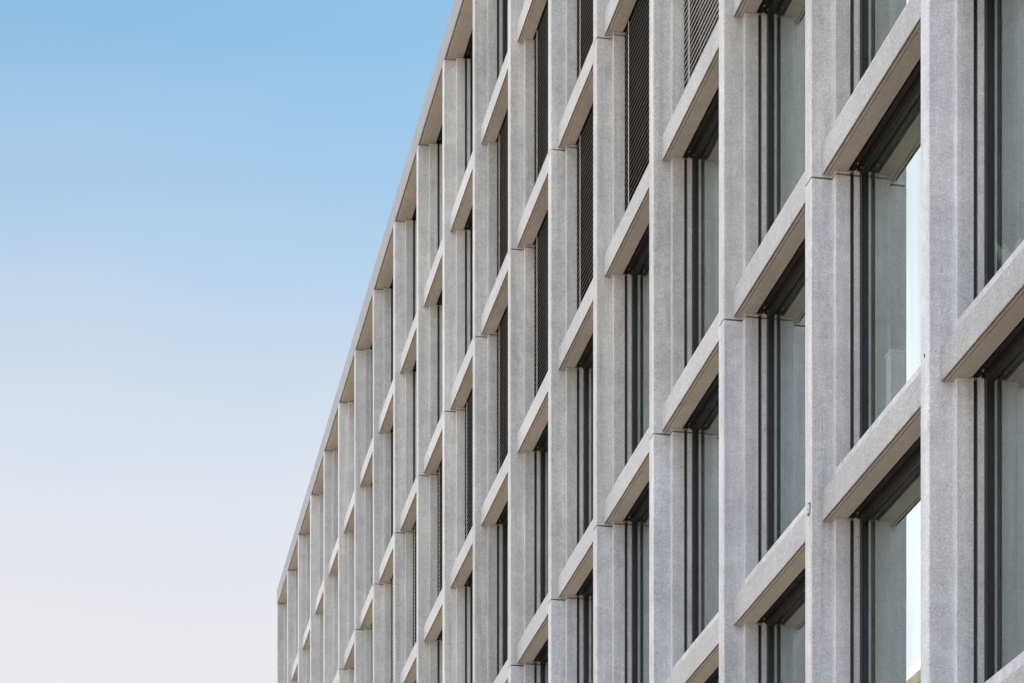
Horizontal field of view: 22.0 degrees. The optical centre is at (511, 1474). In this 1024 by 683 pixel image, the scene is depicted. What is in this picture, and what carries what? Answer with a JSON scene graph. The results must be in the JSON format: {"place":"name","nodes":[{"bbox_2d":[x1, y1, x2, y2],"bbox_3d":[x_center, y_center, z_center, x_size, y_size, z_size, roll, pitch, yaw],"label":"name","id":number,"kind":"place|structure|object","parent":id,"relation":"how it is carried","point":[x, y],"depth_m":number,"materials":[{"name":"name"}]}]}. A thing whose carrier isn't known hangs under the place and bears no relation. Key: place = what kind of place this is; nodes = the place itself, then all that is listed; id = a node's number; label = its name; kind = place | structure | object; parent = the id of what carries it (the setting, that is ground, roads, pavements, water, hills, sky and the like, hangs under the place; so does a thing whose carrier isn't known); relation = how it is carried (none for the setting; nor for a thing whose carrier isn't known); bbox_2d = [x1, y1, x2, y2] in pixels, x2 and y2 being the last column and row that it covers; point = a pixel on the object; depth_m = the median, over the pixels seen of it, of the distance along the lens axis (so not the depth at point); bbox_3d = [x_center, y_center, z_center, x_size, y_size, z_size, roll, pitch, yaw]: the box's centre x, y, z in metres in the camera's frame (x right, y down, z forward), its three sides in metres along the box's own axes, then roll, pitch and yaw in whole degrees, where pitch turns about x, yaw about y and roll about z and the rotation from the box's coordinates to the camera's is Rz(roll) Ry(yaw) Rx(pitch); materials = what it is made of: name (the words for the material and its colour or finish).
{"place":"outdoors","nodes":[
{"label":"outdoors","id":0,"kind":"place"},
{"bbox_2d":[0,0,453,682],"label":"sky","id":1,"kind":"structure","parent":0,"point":[197,197],"materials":[{"name":"blue"}]},
{"bbox_2d":[277,0,1023,682],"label":"office building","id":2,"kind":"structure","parent":0,"point":[687,344],"depth_m":34.92,"materials":[{"name":"concrete"}]},
{"bbox_2d":[371,480,372,583],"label":"window","id":3,"kind":"structure","parent":2,"relation":"in","point":[372,480],"depth_m":65.29,"materials":[{"name":"grey glass"}]},
{"bbox_2d":[371,622,372,682],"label":"window","id":4,"kind":"structure","parent":2,"relation":"in","point":[372,622],"depth_m":65.29,"materials":[{"name":"grey glass"}]},
{"bbox_2d":[371,287,391,437],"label":"window","id":5,"kind":"structure","parent":2,"relation":"in","point":[390,287],"depth_m":65.29,"materials":[{"name":"grey glass"}]},
{"bbox_2d":[390,425,392,537],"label":"window","id":6,"kind":"structure","parent":2,"relation":"in","point":[391,430],"depth_m":61.94,"materials":[{"name":"black glass"}]},
{"bbox_2d":[390,575,392,682],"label":"window","id":7,"kind":"structure","parent":2,"relation":"in","point":[392,575],"depth_m":61.62,"materials":[{"name":"black glass"}]},
{"bbox_2d":[390,219,413,383],"bbox_3d":[-2.533,-26.614,60.496,0.122,3.151,3.007,0,0,-11],"label":"window","id":8,"kind":"structure","parent":2,"relation":"in","point":[391,285],"depth_m":61.94,"materials":[{"name":"black glass"}]},
{"bbox_2d":[412,362,415,483],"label":"window","id":9,"kind":"structure","parent":2,"relation":"in","point":[414,368],"depth_m":58.57,"materials":[{"name":"black glass"}]},
{"bbox_2d":[412,521,415,646],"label":"window","id":10,"kind":"structure","parent":2,"relation":"in","point":[414,527],"depth_m":58.37,"materials":[{"name":"black glass"}]},
{"bbox_2d":[412,142,438,320],"bbox_3d":[-1.892,-26.614,57.132,0.122,3.151,2.988,0,0,-11],"label":"window","id":11,"kind":"structure","parent":2,"relation":"in","point":[414,214],"depth_m":58.57,"materials":[{"name":"black glass"}]},
{"bbox_2d":[437,126,441,248],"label":"window","id":12,"kind":"structure","parent":2,"relation":"in","point":[439,139],"depth_m":55.24,"materials":[{"name":"black glass"}]},
{"bbox_2d":[437,290,441,421],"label":"window","id":13,"kind":"structure","parent":2,"relation":"in","point":[439,301],"depth_m":55.24,"materials":[{"name":"black glass"}]},
{"bbox_2d":[437,460,441,595],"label":"window","id":14,"kind":"structure","parent":2,"relation":"in","point":[439,470],"depth_m":55.02,"materials":[{"name":"black glass"}]},
{"bbox_2d":[437,630,441,682],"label":"window","id":15,"kind":"structure","parent":2,"relation":"in","point":[440,635],"depth_m":55.24,"materials":[{"name":"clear glass"}]},
{"bbox_2d":[464,29,472,171],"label":"window","id":16,"kind":"structure","parent":2,"relation":"in","point":[469,49],"depth_m":51.83,"materials":[{"name":"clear glass"}]},
{"bbox_2d":[464,205,472,355],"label":"window","id":17,"kind":"structure","parent":2,"relation":"in","point":[469,223],"depth_m":51.83,"materials":[{"name":"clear glass"}]},
{"bbox_2d":[464,387,472,539],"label":"window","id":18,"kind":"structure","parent":2,"relation":"in","point":[468,405],"depth_m":51.54,"materials":[{"name":"black glass"}]},
{"bbox_2d":[464,569,472,682],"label":"window","id":19,"kind":"structure","parent":2,"relation":"in","point":[469,582],"depth_m":51.83,"materials":[{"name":"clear glass"}]},
{"bbox_2d":[496,109,507,276],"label":"window","id":20,"kind":"structure","parent":2,"relation":"in","point":[502,138],"depth_m":47.99,"materials":[{"name":"black glass"}]},
{"bbox_2d":[496,304,507,474],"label":"window","id":21,"kind":"structure","parent":2,"relation":"in","point":[502,329],"depth_m":48.04,"materials":[{"name":"black glass"}]},
{"bbox_2d":[496,500,507,675],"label":"window","id":22,"kind":"structure","parent":2,"relation":"in","point":[503,518],"depth_m":48.38,"materials":[{"name":"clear glass"}]},
{"bbox_2d":[497,0,507,79],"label":"window","id":23,"kind":"structure","parent":2,"relation":"in","point":[504,2],"depth_m":48.39,"materials":[{"name":"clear glass"}]},
{"bbox_2d":[533,0,547,185],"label":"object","id":24,"kind":"structure","parent":2,"relation":"in","point":[541,34],"depth_m":44.51,"materials":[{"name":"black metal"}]},
{"bbox_2d":[533,210,547,398],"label":"window","id":25,"kind":"structure","parent":2,"relation":"in","point":[541,240],"depth_m":44.52,"materials":[{"name":"black metal"}]},
{"bbox_2d":[533,422,547,614],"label":"window","id":26,"kind":"structure","parent":2,"relation":"in","point":[542,444],"depth_m":44.91,"materials":[{"name":"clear glass"}]},
{"bbox_2d":[533,639,547,682],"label":"window","id":27,"kind":"structure","parent":2,"relation":"in","point":[542,656],"depth_m":44.75,"materials":[{"name":"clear glass"}]},
{"bbox_2d":[576,104,592,309],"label":"window","id":28,"kind":"structure","parent":2,"relation":"in","point":[585,139],"depth_m":41.12,"materials":[{"name":"black metal"}]},
{"bbox_2d":[576,334,592,544],"bbox_3d":[1.372,-16.081,40.230,0.208,3.344,2.923,0,0,-11],"label":"window","id":29,"kind":"structure","parent":2,"relation":"in","point":[585,361],"depth_m":41.48,"materials":[{"name":"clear glass"}]},
{"bbox_2d":[576,568,592,682],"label":"window","id":30,"kind":"structure","parent":2,"relation":"in","point":[586,589],"depth_m":41.43,"materials":[{"name":"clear glass"}]},
{"bbox_2d":[577,0,592,79],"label":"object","id":31,"kind":"structure","parent":2,"relation":"in","point":[585,13],"depth_m":41.19,"materials":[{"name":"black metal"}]},
{"bbox_2d":[623,0,648,213],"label":"window","id":32,"kind":"structure","parent":2,"relation":"in","point":[637,26],"depth_m":37.73,"materials":[{"name":"black metal"}]},
{"bbox_2d":[623,224,648,465],"bbox_3d":[2.003,-16.081,36.915,0.208,3.344,3.075,0,0,-11],"label":"window","id":33,"kind":"structure","parent":2,"relation":"in","point":[638,265],"depth_m":37.99,"materials":[{"name":"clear glass"}]},
{"bbox_2d":[623,481,648,682],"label":"window","id":34,"kind":"structure","parent":2,"relation":"in","point":[638,514],"depth_m":37.99,"materials":[{"name":"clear glass"}]},
{"bbox_2d":[683,86,718,368],"bbox_3d":[2.656,-16.081,33.488,0.208,3.344,3.149,0,0,-11],"label":"window","id":35,"kind":"structure","parent":2,"relation":"in","point":[703,148],"depth_m":34.49,"materials":[{"name":"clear glass"}]},
{"bbox_2d":[683,372,718,652],"bbox_3d":[2.656,-12.428,33.488,0.208,3.451,3.149,0,0,-11],"label":"window","id":36,"kind":"structure","parent":2,"relation":"in","point":[703,422],"depth_m":34.49,"materials":[{"name":"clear glass"}]},
{"bbox_2d":[684,0,718,89],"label":"window blind","id":37,"kind":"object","parent":2,"relation":"in","point":[705,13],"depth_m":34.53,"materials":[{"name":"grey metal"}]},
{"bbox_2d":[704,666,718,682],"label":"window","id":38,"kind":"structure","parent":2,"relation":"in","point":[714,677],"depth_m":33.68,"materials":[{"name":"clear glass"}]},
{"bbox_2d":[757,0,804,247],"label":"window","id":39,"kind":"structure","parent":2,"relation":"in","point":[785,18],"depth_m":31.00,"materials":[{"name":"grey glass"}]},
{"bbox_2d":[757,238,804,562],"bbox_3d":[3.315,-12.428,30.029,0.208,3.451,3.141,0,0,-11],"label":"window","id":40,"kind":"structure","parent":2,"relation":"in","point":[784,306],"depth_m":30.88,"materials":[{"name":"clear glass"}]},
{"bbox_2d":[757,568,804,682],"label":"window","id":41,"kind":"structure","parent":2,"relation":"in","point":[785,619],"depth_m":30.76,"materials":[{"name":"grey glass"}]},
{"bbox_2d":[850,0,908,96],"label":"window","id":42,"kind":"structure","parent":2,"relation":"in","point":[877,17],"depth_m":27.76,"materials":[{"name":"grey glass"}]},
{"bbox_2d":[848,57,920,450],"bbox_3d":[3.986,-12.428,26.505,0.208,3.451,3.282,0,0,-11],"label":"window","id":43,"kind":"structure","parent":2,"relation":"in","point":[888,164],"depth_m":27.20,"materials":[{"name":"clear glass"}]},
{"bbox_2d":[848,435,920,682],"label":"window","id":44,"kind":"structure","parent":2,"relation":"in","point":[889,516],"depth_m":27.13,"materials":[{"name":"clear glass"}]},
{"bbox_2d":[972,318,1023,682],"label":"window","id":45,"kind":"structure","parent":2,"relation":"in","point":[1012,346],"depth_m":24.40,"materials":[{"name":"black metal"}]},
{"bbox_2d":[974,0,1023,299],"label":"window","id":46,"kind":"structure","parent":2,"relation":"in","point":[1003,19],"depth_m":24.37,"materials":[{"name":"grey glass"}]}
]}

